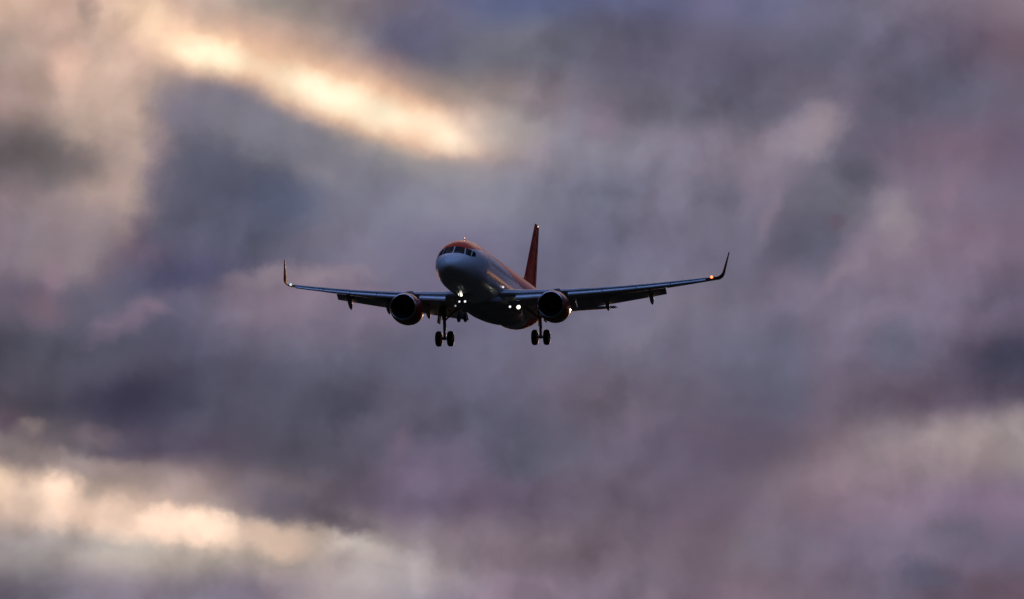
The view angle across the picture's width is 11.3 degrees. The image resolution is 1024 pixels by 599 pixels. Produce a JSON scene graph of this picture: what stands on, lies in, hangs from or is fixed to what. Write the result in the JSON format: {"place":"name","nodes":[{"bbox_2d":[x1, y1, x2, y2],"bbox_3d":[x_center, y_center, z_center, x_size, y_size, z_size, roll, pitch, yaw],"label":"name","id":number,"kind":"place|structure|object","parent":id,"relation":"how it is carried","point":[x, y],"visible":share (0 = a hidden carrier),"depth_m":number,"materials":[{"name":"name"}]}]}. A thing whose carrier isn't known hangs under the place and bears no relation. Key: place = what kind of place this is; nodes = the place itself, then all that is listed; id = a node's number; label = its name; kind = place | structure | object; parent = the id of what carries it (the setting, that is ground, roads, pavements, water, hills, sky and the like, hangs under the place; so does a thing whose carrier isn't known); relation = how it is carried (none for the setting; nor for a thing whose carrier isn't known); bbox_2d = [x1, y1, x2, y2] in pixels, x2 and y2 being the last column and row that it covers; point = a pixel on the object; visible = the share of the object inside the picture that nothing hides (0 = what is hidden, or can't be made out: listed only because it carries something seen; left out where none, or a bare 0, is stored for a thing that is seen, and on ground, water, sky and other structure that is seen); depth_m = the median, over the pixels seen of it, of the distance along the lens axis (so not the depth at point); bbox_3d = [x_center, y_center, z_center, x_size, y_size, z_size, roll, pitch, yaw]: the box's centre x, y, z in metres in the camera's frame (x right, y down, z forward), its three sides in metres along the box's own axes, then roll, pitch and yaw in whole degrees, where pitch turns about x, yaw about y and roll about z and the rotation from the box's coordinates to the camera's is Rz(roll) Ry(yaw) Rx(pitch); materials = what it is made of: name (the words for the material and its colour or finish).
{"place":"outdoors","nodes":[
{"label":"outdoors","id":0,"kind":"place"},
{"bbox_2d":[284,224,729,346],"bbox_3d":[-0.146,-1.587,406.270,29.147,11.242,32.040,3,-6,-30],"label":"passenger jet","id":1,"kind":"object","parent":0,"point":[479,282],"visible":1,"depth_m":397.96,"materials":[{"name":"paint"}]},
{"bbox_2d":[443,246,453,253],"bbox_3d":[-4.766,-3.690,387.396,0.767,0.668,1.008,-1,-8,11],"label":"cockpit window","id":2,"kind":"structure","parent":1,"relation":"in","point":[449,249],"depth_m":387.39,"materials":[{"name":"black glass"}]},
{"bbox_2d":[453,246,464,253],"bbox_3d":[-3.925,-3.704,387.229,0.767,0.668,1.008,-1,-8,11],"label":"cockpit window","id":3,"kind":"structure","parent":1,"relation":"in","point":[457,248],"depth_m":387.30,"materials":[{"name":"black glass"}]},
{"bbox_2d":[465,248,471,255],"bbox_3d":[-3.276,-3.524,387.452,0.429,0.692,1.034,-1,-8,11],"label":"cockpit window","id":4,"kind":"structure","parent":1,"relation":"in","point":[468,252],"depth_m":387.48,"materials":[{"name":"black glass"}]},
{"bbox_2d":[483,250,489,274],"bbox_3d":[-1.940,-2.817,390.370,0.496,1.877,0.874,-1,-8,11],"label":"door","id":5,"kind":"structure","parent":1,"relation":"in","point":[488,261],"depth_m":390.29,"materials":[{"name":"paint"}]},
{"bbox_2d":[0,0,1023,598],"label":"sky","id":6,"kind":"structure","parent":0,"point":[838,413],"materials":[{"name":"grey"}]}
]}

